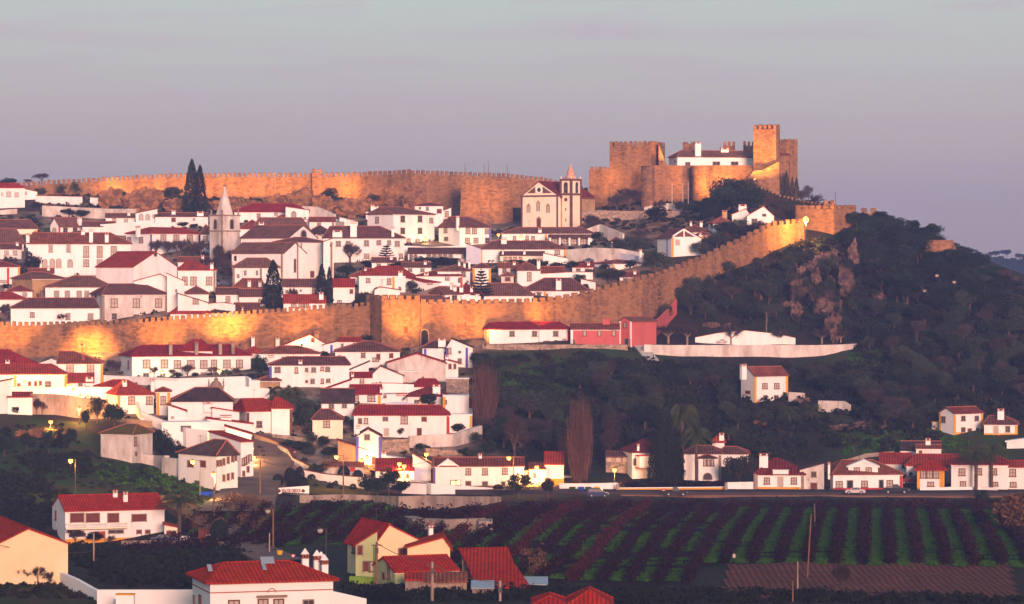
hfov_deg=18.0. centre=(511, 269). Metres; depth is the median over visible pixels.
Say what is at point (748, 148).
castle turret
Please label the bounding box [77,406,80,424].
street lamp
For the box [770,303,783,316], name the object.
olive tree
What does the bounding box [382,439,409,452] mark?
garden wall
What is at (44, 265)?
window
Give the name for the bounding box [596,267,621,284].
olive tree
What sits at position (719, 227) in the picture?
olive tree
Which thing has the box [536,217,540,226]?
door
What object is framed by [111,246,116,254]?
window
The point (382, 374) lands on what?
house
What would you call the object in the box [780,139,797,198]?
castle tower
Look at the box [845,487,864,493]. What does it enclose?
car
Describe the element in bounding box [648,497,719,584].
vine row
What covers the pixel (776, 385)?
window
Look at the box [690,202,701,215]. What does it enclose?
evergreen tree
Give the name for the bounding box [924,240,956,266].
ruined wall
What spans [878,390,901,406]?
evergreen tree
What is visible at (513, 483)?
olive tree
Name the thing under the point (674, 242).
house
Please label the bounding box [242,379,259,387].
house
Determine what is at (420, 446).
evergreen tree
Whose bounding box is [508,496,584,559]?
vine row
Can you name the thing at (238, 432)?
house
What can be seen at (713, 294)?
olive tree
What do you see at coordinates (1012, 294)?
olive tree
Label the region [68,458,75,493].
street lamp
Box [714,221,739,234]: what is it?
evergreen tree
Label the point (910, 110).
sky
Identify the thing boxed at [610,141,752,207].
castle
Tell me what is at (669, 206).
garden wall
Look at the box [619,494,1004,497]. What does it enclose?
verge
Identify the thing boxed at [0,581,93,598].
scrub
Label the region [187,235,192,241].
window
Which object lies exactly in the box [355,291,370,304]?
bush
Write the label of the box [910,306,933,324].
evergreen tree
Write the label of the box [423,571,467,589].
house
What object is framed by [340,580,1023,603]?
dark scrub
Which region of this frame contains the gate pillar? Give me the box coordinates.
[753,474,756,488]
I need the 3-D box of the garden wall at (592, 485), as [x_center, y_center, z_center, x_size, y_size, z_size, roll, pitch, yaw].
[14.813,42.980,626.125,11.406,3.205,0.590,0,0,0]
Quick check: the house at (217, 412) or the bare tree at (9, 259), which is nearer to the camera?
the house at (217, 412)
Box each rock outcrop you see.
[15,430,34,437]
[29,428,44,437]
[98,187,124,208]
[121,186,158,211]
[149,188,166,205]
[162,197,189,211]
[209,196,245,211]
[240,200,259,204]
[260,194,284,202]
[281,186,313,206]
[311,194,335,211]
[333,197,360,217]
[356,198,375,216]
[384,182,410,206]
[402,188,424,208]
[702,322,719,327]
[723,323,736,329]
[753,419,766,424]
[754,293,762,299]
[782,301,790,306]
[790,273,813,305]
[790,301,802,317]
[793,397,809,404]
[796,266,805,275]
[801,257,824,274]
[805,265,815,271]
[806,296,812,307]
[809,275,842,314]
[811,267,821,283]
[814,252,829,271]
[822,302,832,313]
[823,313,843,339]
[826,424,852,430]
[829,324,838,343]
[831,247,837,264]
[838,257,854,293]
[839,279,851,296]
[847,238,859,265]
[849,301,856,309]
[853,421,873,428]
[872,289,885,299]
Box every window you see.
[6,191,10,196]
[30,312,34,317]
[40,291,44,296]
[42,259,47,267]
[45,381,50,386]
[48,245,52,252]
[50,259,54,267]
[54,291,58,296]
[56,259,61,267]
[65,291,69,296]
[66,245,70,252]
[66,364,73,372]
[67,259,72,267]
[70,513,84,523]
[77,291,81,296]
[83,246,89,257]
[83,259,89,266]
[85,513,99,523]
[87,313,93,319]
[87,364,93,372]
[96,246,102,257]
[107,513,118,522]
[107,529,124,533]
[110,298,117,307]
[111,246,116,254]
[111,313,116,319]
[128,396,134,404]
[131,514,146,522]
[132,298,139,307]
[136,529,141,534]
[139,214,143,220]
[143,360,149,367]
[145,214,149,220]
[146,396,152,404]
[155,298,161,307]
[160,235,165,242]
[160,396,165,404]
[161,360,167,367]
[166,530,175,535]
[171,214,175,222]
[173,235,178,241]
[173,360,181,368]
[182,277,187,284]
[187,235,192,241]
[187,360,194,368]
[187,460,193,467]
[190,277,196,284]
[193,298,198,303]
[198,594,201,603]
[199,460,205,467]
[200,360,207,368]
[206,277,211,284]
[211,360,216,366]
[222,458,225,465]
[222,474,225,481]
[223,360,230,367]
[225,296,229,301]
[226,456,229,464]
[226,473,229,480]
[228,600,239,603]
[236,360,242,367]
[256,421,262,427]
[258,598,268,603]
[273,599,283,603]
[274,367,280,372]
[300,230,306,236]
[302,599,313,603]
[310,378,314,383]
[311,367,316,372]
[323,421,329,427]
[335,241,341,246]
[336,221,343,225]
[351,546,355,553]
[357,545,362,555]
[362,561,369,572]
[363,240,369,246]
[364,434,370,440]
[367,395,375,401]
[369,561,373,571]
[371,456,374,464]
[372,357,378,361]
[381,571,385,580]
[385,564,391,579]
[386,278,391,284]
[394,241,399,246]
[398,548,405,554]
[400,215,405,222]
[400,228,404,233]
[401,416,407,423]
[421,417,426,421]
[465,481,470,485]
[466,468,470,474]
[472,228,476,233]
[482,468,487,474]
[502,468,507,474]
[509,331,514,336]
[527,272,531,280]
[531,331,537,336]
[536,200,539,211]
[546,204,549,212]
[551,238,557,243]
[553,331,558,336]
[561,238,566,243]
[571,238,576,243]
[580,238,586,243]
[636,456,648,467]
[703,473,712,479]
[712,161,719,164]
[751,218,757,224]
[762,383,767,388]
[763,477,770,484]
[774,383,779,388]
[790,477,797,484]
[810,471,816,477]
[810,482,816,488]
[836,481,842,487]
[861,481,868,487]
[886,480,892,486]
[920,471,925,478]
[926,471,932,478]
[927,482,934,486]
[933,471,939,478]
[940,416,945,422]
[958,468,965,475]
[959,481,965,486]
[1005,426,1010,432]
[1009,469,1016,476]
[1009,482,1016,487]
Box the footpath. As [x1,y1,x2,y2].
[634,345,658,360]
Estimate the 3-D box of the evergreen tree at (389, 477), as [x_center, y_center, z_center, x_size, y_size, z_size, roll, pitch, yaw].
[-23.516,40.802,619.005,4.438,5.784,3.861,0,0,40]
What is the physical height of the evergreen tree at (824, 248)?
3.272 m
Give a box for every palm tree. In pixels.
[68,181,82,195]
[155,492,202,535]
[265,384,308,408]
[292,408,314,428]
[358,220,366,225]
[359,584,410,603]
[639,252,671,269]
[664,404,700,474]
[677,427,714,481]
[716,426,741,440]
[775,406,802,425]
[800,404,822,419]
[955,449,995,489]
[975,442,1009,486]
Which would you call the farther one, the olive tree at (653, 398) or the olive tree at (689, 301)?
the olive tree at (689, 301)
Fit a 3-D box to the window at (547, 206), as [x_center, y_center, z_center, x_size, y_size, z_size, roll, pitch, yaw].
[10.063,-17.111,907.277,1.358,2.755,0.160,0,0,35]
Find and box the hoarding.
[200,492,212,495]
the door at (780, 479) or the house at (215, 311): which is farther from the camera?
the house at (215, 311)
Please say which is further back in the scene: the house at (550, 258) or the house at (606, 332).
the house at (550, 258)
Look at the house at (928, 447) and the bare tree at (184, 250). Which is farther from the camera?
the bare tree at (184, 250)
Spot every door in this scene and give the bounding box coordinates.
[93,531,104,541]
[384,428,388,435]
[417,428,421,435]
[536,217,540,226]
[624,338,628,345]
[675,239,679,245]
[777,476,783,488]
[847,480,852,488]
[879,480,883,489]
[993,425,998,434]
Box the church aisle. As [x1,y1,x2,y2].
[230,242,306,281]
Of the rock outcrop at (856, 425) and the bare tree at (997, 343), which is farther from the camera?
the bare tree at (997, 343)
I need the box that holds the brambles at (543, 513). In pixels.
[412,499,638,523]
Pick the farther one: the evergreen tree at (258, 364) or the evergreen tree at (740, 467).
the evergreen tree at (258, 364)
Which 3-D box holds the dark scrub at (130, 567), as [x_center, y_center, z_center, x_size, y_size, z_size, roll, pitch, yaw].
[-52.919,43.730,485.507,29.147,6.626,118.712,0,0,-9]
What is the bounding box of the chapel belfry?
[208,377,223,389]
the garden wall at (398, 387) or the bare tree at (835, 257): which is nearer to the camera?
the garden wall at (398, 387)
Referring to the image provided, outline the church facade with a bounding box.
[520,181,595,226]
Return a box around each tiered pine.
[379,244,393,256]
[471,271,493,299]
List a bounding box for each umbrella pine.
[996,269,1011,278]
[1000,249,1011,258]
[1015,253,1023,258]
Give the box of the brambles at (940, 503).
[633,497,997,511]
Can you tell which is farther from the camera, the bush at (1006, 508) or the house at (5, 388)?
the house at (5, 388)
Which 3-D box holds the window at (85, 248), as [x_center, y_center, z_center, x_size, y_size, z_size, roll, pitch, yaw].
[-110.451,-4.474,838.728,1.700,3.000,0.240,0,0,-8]
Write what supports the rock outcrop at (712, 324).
on the ground at (712, 575)
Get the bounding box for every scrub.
[0,423,210,502]
[0,472,66,534]
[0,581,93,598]
[15,449,96,475]
[46,193,333,213]
[68,540,252,587]
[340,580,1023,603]
[598,197,769,232]
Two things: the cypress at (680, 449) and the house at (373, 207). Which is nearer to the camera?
the cypress at (680, 449)
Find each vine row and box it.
[120,508,205,549]
[151,502,227,548]
[177,500,251,547]
[193,501,273,548]
[223,496,296,544]
[249,497,322,544]
[265,494,344,547]
[296,500,366,543]
[325,501,385,540]
[343,501,410,537]
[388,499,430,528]
[403,503,453,535]
[418,502,483,537]
[445,499,512,544]
[450,500,534,563]
[459,498,560,571]
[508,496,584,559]
[517,496,606,571]
[535,498,633,576]
[563,496,652,580]
[590,496,673,581]
[621,493,698,582]
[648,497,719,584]
[679,496,740,585]
[715,497,762,559]
[743,496,784,561]
[769,496,806,562]
[799,497,830,561]
[825,497,850,562]
[853,499,874,564]
[880,497,900,562]
[903,500,926,563]
[921,499,954,564]
[947,499,983,565]
[966,500,1013,564]
[992,500,1023,562]
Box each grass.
[92,462,212,494]
[301,500,400,512]
[495,354,568,411]
[838,429,971,454]
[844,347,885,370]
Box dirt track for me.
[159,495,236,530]
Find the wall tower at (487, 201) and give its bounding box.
[460,180,512,223]
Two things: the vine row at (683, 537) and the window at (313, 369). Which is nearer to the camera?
the vine row at (683, 537)
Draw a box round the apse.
[272,237,322,277]
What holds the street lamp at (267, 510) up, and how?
attached to the utility pole at (273, 530)
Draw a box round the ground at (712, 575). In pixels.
[0,195,1023,603]
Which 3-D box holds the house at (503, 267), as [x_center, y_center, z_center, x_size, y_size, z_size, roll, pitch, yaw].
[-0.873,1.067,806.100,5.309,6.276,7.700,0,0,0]
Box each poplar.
[470,358,500,424]
[566,396,593,482]
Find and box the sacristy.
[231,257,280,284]
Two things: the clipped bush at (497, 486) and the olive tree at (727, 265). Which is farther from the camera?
the olive tree at (727, 265)
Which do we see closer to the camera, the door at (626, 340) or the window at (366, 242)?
the door at (626, 340)
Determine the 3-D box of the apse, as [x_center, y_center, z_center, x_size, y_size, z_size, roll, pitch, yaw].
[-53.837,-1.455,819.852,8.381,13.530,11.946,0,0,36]
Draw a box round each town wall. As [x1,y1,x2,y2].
[0,302,369,356]
[17,169,410,205]
[411,170,588,209]
[420,269,669,341]
[589,167,609,207]
[668,219,804,304]
[750,178,824,208]
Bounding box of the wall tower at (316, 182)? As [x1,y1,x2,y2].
[312,169,321,195]
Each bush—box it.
[143,317,162,321]
[210,519,228,538]
[272,474,283,484]
[279,440,314,450]
[284,467,295,482]
[287,480,300,486]
[295,466,304,480]
[296,476,307,485]
[338,465,349,474]
[349,484,356,488]
[353,469,362,475]
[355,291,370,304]
[356,586,382,600]
[430,257,463,264]
[493,484,503,488]
[500,260,524,263]
[526,258,540,265]
[619,480,646,487]
[633,479,648,482]
[646,481,671,486]
[670,480,694,486]
[693,480,719,486]
[704,480,731,486]
[973,490,989,499]
[990,492,1023,530]
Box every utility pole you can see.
[93,533,94,560]
[213,487,214,515]
[259,460,260,493]
[272,509,273,546]
[342,464,343,493]
[371,542,381,583]
[427,562,437,600]
[495,581,505,600]
[792,581,793,601]
[807,514,811,577]
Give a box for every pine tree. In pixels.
[831,228,867,247]
[845,211,869,229]
[870,211,895,219]
[877,221,906,238]
[893,276,921,304]
[901,220,920,232]
[907,227,929,237]
[907,236,930,263]
[914,278,925,295]
[917,234,934,258]
[917,256,949,282]
[920,223,944,237]
[922,251,949,262]
[934,264,960,282]
[934,296,953,313]
[942,248,955,257]
[948,275,973,286]
[951,284,987,310]
[970,252,990,265]
[1014,289,1023,300]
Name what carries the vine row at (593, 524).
on the ground at (712, 575)
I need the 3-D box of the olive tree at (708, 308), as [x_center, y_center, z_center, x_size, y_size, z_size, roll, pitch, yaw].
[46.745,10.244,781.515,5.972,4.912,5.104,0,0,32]
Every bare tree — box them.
[0,303,10,316]
[1,255,17,262]
[11,261,26,270]
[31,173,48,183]
[32,566,45,580]
[33,398,40,414]
[39,401,48,411]
[42,571,53,583]
[57,314,67,320]
[65,529,84,541]
[106,358,114,374]
[107,535,115,543]
[114,360,121,375]
[148,239,161,251]
[149,367,158,376]
[159,240,176,256]
[169,240,181,255]
[178,238,197,255]
[179,364,195,377]
[181,247,190,255]
[189,245,201,255]
[195,239,206,255]
[198,255,210,264]
[204,240,209,251]
[207,366,218,376]
[210,257,219,268]
[212,243,223,256]
[212,249,232,279]
[218,257,232,280]
[230,366,241,375]
[289,288,298,293]
[343,243,360,262]
[473,415,494,433]
[494,405,514,417]
[500,414,527,456]
[505,431,534,446]
[524,417,543,430]
[527,418,554,440]
[558,430,567,470]
[580,214,603,226]
[590,370,609,388]
[599,429,620,449]
[601,419,622,435]
[602,359,618,373]
[602,412,627,423]
[606,194,625,210]
[614,187,642,209]
[627,230,647,236]
[642,386,663,396]
[653,199,666,207]
[703,375,727,386]
[720,286,741,298]
[752,219,764,226]
[799,189,811,200]
[802,184,813,199]
[808,363,831,375]
[809,193,824,202]
[829,561,852,590]
[830,255,842,266]
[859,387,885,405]
[882,395,913,421]
[883,335,900,348]
[907,386,931,395]
[909,319,930,340]
[916,284,923,301]
[934,355,953,368]
[952,324,973,343]
[976,309,993,320]
[990,336,1007,355]
[990,360,1007,372]
[999,333,1019,342]
[1011,382,1023,398]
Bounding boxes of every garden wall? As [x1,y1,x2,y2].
[0,209,16,214]
[12,386,143,419]
[30,393,96,418]
[35,195,82,204]
[42,206,136,219]
[60,572,115,603]
[90,197,97,205]
[97,589,191,603]
[100,222,161,234]
[103,375,250,386]
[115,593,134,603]
[121,540,223,545]
[126,418,152,427]
[141,412,208,447]
[142,454,168,469]
[155,380,210,403]
[162,458,177,477]
[208,302,235,314]
[223,386,268,398]
[254,433,295,452]
[272,434,337,447]
[278,444,310,468]
[300,494,500,509]
[302,206,335,216]
[303,469,426,493]
[333,591,366,603]
[349,576,373,583]
[372,383,413,392]
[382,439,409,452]
[385,402,412,403]
[402,516,491,531]
[404,245,476,255]
[408,425,481,447]
[410,479,492,493]
[425,448,464,455]
[482,345,627,349]
[541,272,592,279]
[559,483,617,488]
[566,248,643,261]
[582,210,680,222]
[588,224,623,240]
[619,487,723,489]
[620,253,642,261]
[643,343,856,357]
[644,203,681,211]
[656,299,676,336]
[727,482,752,488]
[788,392,804,401]
[818,400,850,413]
[849,451,894,458]
[920,487,997,489]
[932,421,938,429]
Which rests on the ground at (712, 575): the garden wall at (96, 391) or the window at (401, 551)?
the garden wall at (96, 391)
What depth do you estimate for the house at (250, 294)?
772.41 m
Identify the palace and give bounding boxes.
[667,142,752,164]
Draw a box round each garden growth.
[0,212,670,314]
[84,348,472,484]
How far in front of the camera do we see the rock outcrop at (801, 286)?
785.52 m
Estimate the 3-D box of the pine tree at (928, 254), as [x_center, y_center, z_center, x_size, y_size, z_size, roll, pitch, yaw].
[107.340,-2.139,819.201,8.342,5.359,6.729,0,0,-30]
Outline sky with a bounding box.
[0,0,1023,259]
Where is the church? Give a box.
[240,218,318,242]
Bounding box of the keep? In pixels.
[747,124,779,193]
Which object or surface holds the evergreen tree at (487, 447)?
on the ground at (712, 575)
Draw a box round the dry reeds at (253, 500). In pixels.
[216,490,277,531]
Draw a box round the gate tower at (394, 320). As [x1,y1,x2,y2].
[366,294,419,348]
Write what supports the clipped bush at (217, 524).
on the ground at (712, 575)
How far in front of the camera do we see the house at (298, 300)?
768.16 m
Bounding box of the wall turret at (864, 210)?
[861,208,875,216]
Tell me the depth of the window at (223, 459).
607.22 m
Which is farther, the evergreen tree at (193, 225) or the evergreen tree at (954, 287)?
the evergreen tree at (193, 225)
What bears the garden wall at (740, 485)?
on the ground at (712, 575)
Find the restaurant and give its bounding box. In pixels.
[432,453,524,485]
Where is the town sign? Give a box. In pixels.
[278,486,308,494]
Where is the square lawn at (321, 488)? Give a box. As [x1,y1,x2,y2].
[282,478,393,494]
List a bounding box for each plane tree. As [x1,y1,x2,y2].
[656,322,678,343]
[676,324,697,344]
[720,327,743,344]
[770,329,789,337]
[812,328,830,343]
[837,330,848,342]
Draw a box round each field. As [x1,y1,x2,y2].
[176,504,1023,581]
[721,562,1020,598]
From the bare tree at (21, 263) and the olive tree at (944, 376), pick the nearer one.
the olive tree at (944, 376)
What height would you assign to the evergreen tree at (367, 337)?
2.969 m
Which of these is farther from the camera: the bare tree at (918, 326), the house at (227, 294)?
the house at (227, 294)
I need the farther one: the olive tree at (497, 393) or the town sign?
the olive tree at (497, 393)
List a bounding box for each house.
[0,183,25,207]
[0,219,38,233]
[0,228,24,250]
[0,241,21,258]
[0,261,21,284]
[0,291,25,311]
[0,349,37,363]
[0,363,68,386]
[0,378,13,413]
[4,285,33,297]
[7,391,32,414]
[9,297,99,325]
[10,271,65,296]
[25,189,37,199]
[26,230,132,276]
[27,266,54,273]
[41,358,57,365]
[44,275,107,296]
[49,217,81,231]
[51,490,165,542]
[56,351,104,384]
[68,373,93,386]
[82,221,114,231]
[88,283,166,322]
[93,379,125,386]
[98,423,154,462]
[105,206,134,222]
[106,379,155,413]
[118,341,252,376]
[124,226,199,253]
[133,273,166,291]
[135,208,158,222]
[154,386,171,415]
[155,210,208,226]
[161,416,210,445]
[162,521,176,535]
[166,273,185,311]
[166,403,187,420]
[169,306,211,319]
[169,387,234,420]
[175,439,239,489]
[176,292,208,310]
[177,255,209,266]
[177,260,217,291]
[177,339,213,353]
[184,286,209,301]
[186,548,339,603]
[198,528,210,540]
[199,224,209,252]
[203,401,240,419]
[205,415,253,435]
[208,430,254,476]
[209,424,252,439]
[210,309,230,316]
[215,287,240,303]
[232,278,264,287]
[233,197,309,222]
[234,302,260,314]
[239,288,265,305]
[240,219,263,236]
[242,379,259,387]
[244,336,279,357]
[253,217,309,229]
[257,345,321,366]
[257,375,281,387]
[267,348,350,386]
[281,278,322,296]
[282,331,325,351]
[283,292,325,311]
[284,206,309,225]
[309,217,335,228]
[310,225,326,235]
[311,400,344,438]
[320,388,354,421]
[322,221,405,262]
[322,237,334,278]
[322,340,340,352]
[323,461,364,475]
[325,378,351,387]
[332,278,354,302]
[333,340,401,368]
[336,216,358,225]
[336,438,367,460]
[338,337,361,347]
[338,355,369,371]
[344,508,433,573]
[349,267,371,284]
[349,372,372,383]
[350,376,383,403]
[352,404,450,437]
[353,526,379,576]
[354,426,382,464]
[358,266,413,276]
[359,270,405,293]
[366,204,378,219]
[366,206,435,242]
[371,255,396,267]
[372,364,404,382]
[372,554,459,583]
[373,279,400,297]
[375,458,414,481]
[381,451,404,457]
[382,393,407,402]
[385,351,446,381]
[397,370,421,382]
[401,255,431,274]
[403,384,448,406]
[404,572,423,592]
[405,276,440,290]
[405,531,452,556]
[407,247,465,261]
[411,449,431,480]
[413,378,441,390]
[414,202,444,226]
[414,270,463,285]
[420,295,449,302]
[421,338,446,360]
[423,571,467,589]
[428,287,463,302]
[436,260,472,284]
[437,216,492,245]
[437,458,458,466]
[443,207,451,219]
[443,394,468,412]
[444,355,459,377]
[445,337,473,367]
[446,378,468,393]
[449,413,472,432]
[450,283,481,300]
[466,243,482,263]
[469,401,472,415]
[471,262,492,285]
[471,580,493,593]
[480,238,567,262]
[482,283,534,301]
[482,321,569,343]
[498,262,518,274]
[499,272,514,282]
[500,227,593,241]
[500,249,544,261]
[510,259,541,285]
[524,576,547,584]
[525,277,587,297]
[528,462,545,483]
[530,592,566,603]
[540,266,565,272]
[542,252,567,264]
[544,451,564,484]
[566,586,613,603]
[570,317,619,344]
[572,261,593,271]
[580,278,596,289]
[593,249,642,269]
[605,450,627,473]
[617,316,657,346]
[619,270,639,281]
[620,439,654,478]
[656,228,701,256]
[684,221,710,233]
[684,445,722,480]
[696,231,709,238]
[698,454,717,480]
[707,210,729,232]
[710,433,725,447]
[721,446,749,466]
[731,204,749,221]
[740,364,788,402]
[746,205,774,224]
[753,452,805,488]
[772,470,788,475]
[798,460,825,488]
[824,459,904,489]
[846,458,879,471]
[879,452,912,473]
[900,440,941,454]
[904,453,960,482]
[913,461,947,489]
[915,438,941,452]
[938,398,984,434]
[949,455,1009,489]
[982,408,1019,434]
[1005,438,1023,448]
[1006,460,1023,488]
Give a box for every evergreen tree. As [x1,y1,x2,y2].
[0,177,17,182]
[0,432,16,456]
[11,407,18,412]
[19,432,33,450]
[24,251,42,267]
[29,201,43,210]
[30,217,38,223]
[41,429,54,453]
[53,434,64,452]
[60,208,76,216]
[64,429,77,444]
[74,210,89,216]
[80,409,89,428]
[87,531,103,540]
[102,403,128,425]
[108,205,123,208]
[153,428,168,454]
[154,437,181,457]
[161,190,171,197]
[173,372,183,376]
[177,221,188,226]
[189,224,198,227]
[220,369,231,376]
[246,374,255,378]
[251,355,269,376]
[292,408,311,428]
[307,463,323,471]
[311,405,320,412]
[312,499,341,508]
[318,435,329,447]
[319,463,328,472]
[320,351,328,355]
[320,447,337,458]
[331,196,343,200]
[334,265,355,275]
[348,419,353,427]
[350,300,361,306]
[356,476,380,494]
[360,260,371,267]
[361,334,372,339]
[370,478,387,494]
[379,467,399,494]
[388,262,400,265]
[391,480,409,493]
[406,280,418,289]
[413,256,430,261]
[414,443,426,450]
[419,393,436,403]
[449,259,460,264]
[452,423,465,431]
[456,448,467,454]
[469,354,505,368]
[470,352,489,363]
[477,440,496,456]
[480,421,491,436]
[492,416,526,425]
[540,260,548,265]
[548,262,559,265]
[562,366,595,391]
[563,260,578,271]
[572,273,586,282]
[575,434,604,451]
[580,352,609,365]
[591,231,603,241]
[599,263,608,270]
[609,357,632,366]
[616,359,641,373]
[625,259,636,267]
[627,401,660,428]
[643,206,667,223]
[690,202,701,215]
[698,197,718,217]
[700,202,725,219]
[709,177,755,208]
[709,186,735,211]
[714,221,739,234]
[714,297,741,313]
[722,454,755,481]
[723,189,760,208]
[733,224,758,235]
[746,187,763,196]
[747,190,764,212]
[766,199,782,207]
[773,204,793,218]
[788,202,805,211]
[803,270,812,277]
[816,244,831,253]
[842,234,868,248]
[842,250,867,262]
[852,265,869,278]
[859,249,875,262]
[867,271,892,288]
[873,331,897,346]
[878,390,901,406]
[879,217,909,229]
[902,388,928,409]
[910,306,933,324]
[915,346,939,360]
[917,374,941,387]
[926,233,946,243]
[928,361,942,368]
[946,341,973,360]
[949,285,962,294]
[950,304,969,313]
[953,245,973,253]
[958,367,986,392]
[987,265,1007,270]
[989,275,1017,287]
[995,289,1018,306]
[1006,301,1023,314]
[1013,352,1023,365]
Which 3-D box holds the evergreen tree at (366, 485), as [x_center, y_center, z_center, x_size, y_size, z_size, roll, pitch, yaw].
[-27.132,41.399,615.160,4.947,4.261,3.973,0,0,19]
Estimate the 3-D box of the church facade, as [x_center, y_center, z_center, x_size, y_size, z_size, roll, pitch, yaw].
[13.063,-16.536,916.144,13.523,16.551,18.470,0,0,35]
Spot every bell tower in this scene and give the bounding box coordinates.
[209,184,240,264]
[560,164,581,226]
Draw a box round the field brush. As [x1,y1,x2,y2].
[299,498,403,507]
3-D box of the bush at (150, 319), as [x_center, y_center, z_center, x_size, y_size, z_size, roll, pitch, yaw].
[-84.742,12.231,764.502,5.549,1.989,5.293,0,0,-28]
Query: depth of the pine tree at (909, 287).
779.51 m
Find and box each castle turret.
[683,142,694,149]
[723,141,734,149]
[743,141,752,153]
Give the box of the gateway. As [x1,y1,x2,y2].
[420,329,428,346]
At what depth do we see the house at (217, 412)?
670.03 m
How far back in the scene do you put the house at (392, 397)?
694.99 m
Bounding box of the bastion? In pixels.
[795,200,855,233]
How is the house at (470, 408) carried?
on the ground at (712, 575)
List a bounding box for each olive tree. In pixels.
[34,187,47,194]
[55,184,67,195]
[87,395,104,423]
[163,186,182,198]
[209,196,218,211]
[296,402,311,410]
[302,447,316,456]
[304,431,317,446]
[320,187,338,197]
[366,194,381,201]
[465,447,483,456]
[470,432,483,446]
[475,391,501,408]
[485,424,509,447]
[498,391,525,415]
[504,472,534,498]
[507,392,546,418]
[532,429,562,448]
[540,477,554,497]
[588,361,608,388]
[593,436,617,453]
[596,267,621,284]
[605,238,631,250]
[614,270,626,280]
[622,235,650,251]
[638,237,652,252]
[638,376,659,396]
[641,391,665,407]
[659,303,673,315]
[674,201,685,210]
[674,286,687,305]
[679,204,694,213]
[679,295,702,314]
[681,275,703,297]
[682,368,701,383]
[691,240,709,253]
[696,301,717,318]
[701,274,717,302]
[701,364,733,383]
[702,232,730,247]
[702,289,723,303]
[710,222,737,233]
[715,382,736,404]
[717,401,736,414]
[721,261,735,273]
[728,408,748,429]
[730,218,748,226]
[738,265,754,279]
[741,279,764,294]
[753,409,773,424]
[759,305,775,321]
[762,280,777,303]
[763,288,779,300]
[770,201,789,208]
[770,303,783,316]
[786,200,802,213]
[786,273,795,281]
[804,365,830,384]
[805,250,813,257]
[817,255,839,275]
[841,318,850,326]
[853,375,873,399]
[860,380,885,401]
[861,336,876,348]
[874,402,898,424]
[886,312,902,327]
[887,284,904,301]
[890,345,916,361]
[891,351,912,364]
[898,407,926,427]
[907,353,930,368]
[910,359,930,380]
[924,362,937,376]
[931,370,953,385]
[953,289,976,305]
[960,357,982,369]
[970,348,987,364]
[980,276,994,279]
[989,364,1019,382]
[997,319,1023,334]
[1004,290,1018,307]
[1008,306,1023,321]
[1009,340,1023,356]
[1012,315,1023,329]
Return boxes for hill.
[990,257,1023,274]
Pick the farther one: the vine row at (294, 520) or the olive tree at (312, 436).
the olive tree at (312, 436)
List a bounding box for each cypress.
[181,159,200,211]
[192,165,208,211]
[261,259,283,308]
[314,264,328,298]
[325,266,333,302]
[550,428,557,450]
[647,430,663,482]
[652,418,671,481]
[659,413,680,482]
[668,426,685,483]
[782,171,789,196]
[790,177,794,196]
[793,177,799,198]
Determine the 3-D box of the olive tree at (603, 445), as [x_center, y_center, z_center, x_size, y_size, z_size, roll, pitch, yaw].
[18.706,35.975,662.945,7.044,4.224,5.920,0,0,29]
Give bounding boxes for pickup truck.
[664,487,687,495]
[883,484,908,492]
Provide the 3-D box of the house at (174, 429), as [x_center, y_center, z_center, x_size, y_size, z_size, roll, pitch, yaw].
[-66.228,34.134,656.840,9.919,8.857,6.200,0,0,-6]
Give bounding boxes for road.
[203,526,300,560]
[378,487,1023,494]
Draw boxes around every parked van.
[587,488,608,496]
[903,475,916,483]
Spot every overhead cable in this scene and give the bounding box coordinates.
[346,459,432,468]
[377,543,426,562]
[434,564,489,581]
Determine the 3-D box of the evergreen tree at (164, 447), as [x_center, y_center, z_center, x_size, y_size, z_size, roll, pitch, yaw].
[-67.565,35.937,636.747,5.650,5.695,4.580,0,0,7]
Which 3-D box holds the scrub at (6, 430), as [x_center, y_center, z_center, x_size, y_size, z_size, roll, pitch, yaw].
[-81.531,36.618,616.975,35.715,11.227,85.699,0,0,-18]
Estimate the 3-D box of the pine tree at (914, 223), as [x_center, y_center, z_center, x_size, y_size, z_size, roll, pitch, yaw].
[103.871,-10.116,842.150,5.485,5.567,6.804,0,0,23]
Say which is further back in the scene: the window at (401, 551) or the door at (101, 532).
the door at (101, 532)
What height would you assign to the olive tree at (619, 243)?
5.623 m
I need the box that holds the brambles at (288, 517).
[259,506,333,549]
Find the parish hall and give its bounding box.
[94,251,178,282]
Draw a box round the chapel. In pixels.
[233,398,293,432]
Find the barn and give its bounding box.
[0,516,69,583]
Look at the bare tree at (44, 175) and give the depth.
1177.64 m
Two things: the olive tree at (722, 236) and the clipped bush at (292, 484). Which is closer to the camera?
the clipped bush at (292, 484)
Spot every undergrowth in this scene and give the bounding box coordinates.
[470,349,943,461]
[685,233,1023,421]
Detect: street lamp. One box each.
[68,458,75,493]
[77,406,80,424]
[190,459,200,495]
[211,471,215,499]
[265,508,272,519]
[317,527,326,556]
[334,454,343,463]
[507,455,513,473]
[803,217,808,240]
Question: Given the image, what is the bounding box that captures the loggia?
[548,234,590,245]
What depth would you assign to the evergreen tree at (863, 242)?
818.60 m
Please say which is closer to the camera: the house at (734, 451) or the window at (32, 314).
the house at (734, 451)
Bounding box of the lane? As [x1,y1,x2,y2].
[199,434,296,514]
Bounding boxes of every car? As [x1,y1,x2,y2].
[151,534,174,539]
[216,280,229,284]
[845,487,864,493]
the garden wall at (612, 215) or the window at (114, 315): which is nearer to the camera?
the window at (114, 315)
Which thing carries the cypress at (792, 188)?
on the ground at (712, 575)

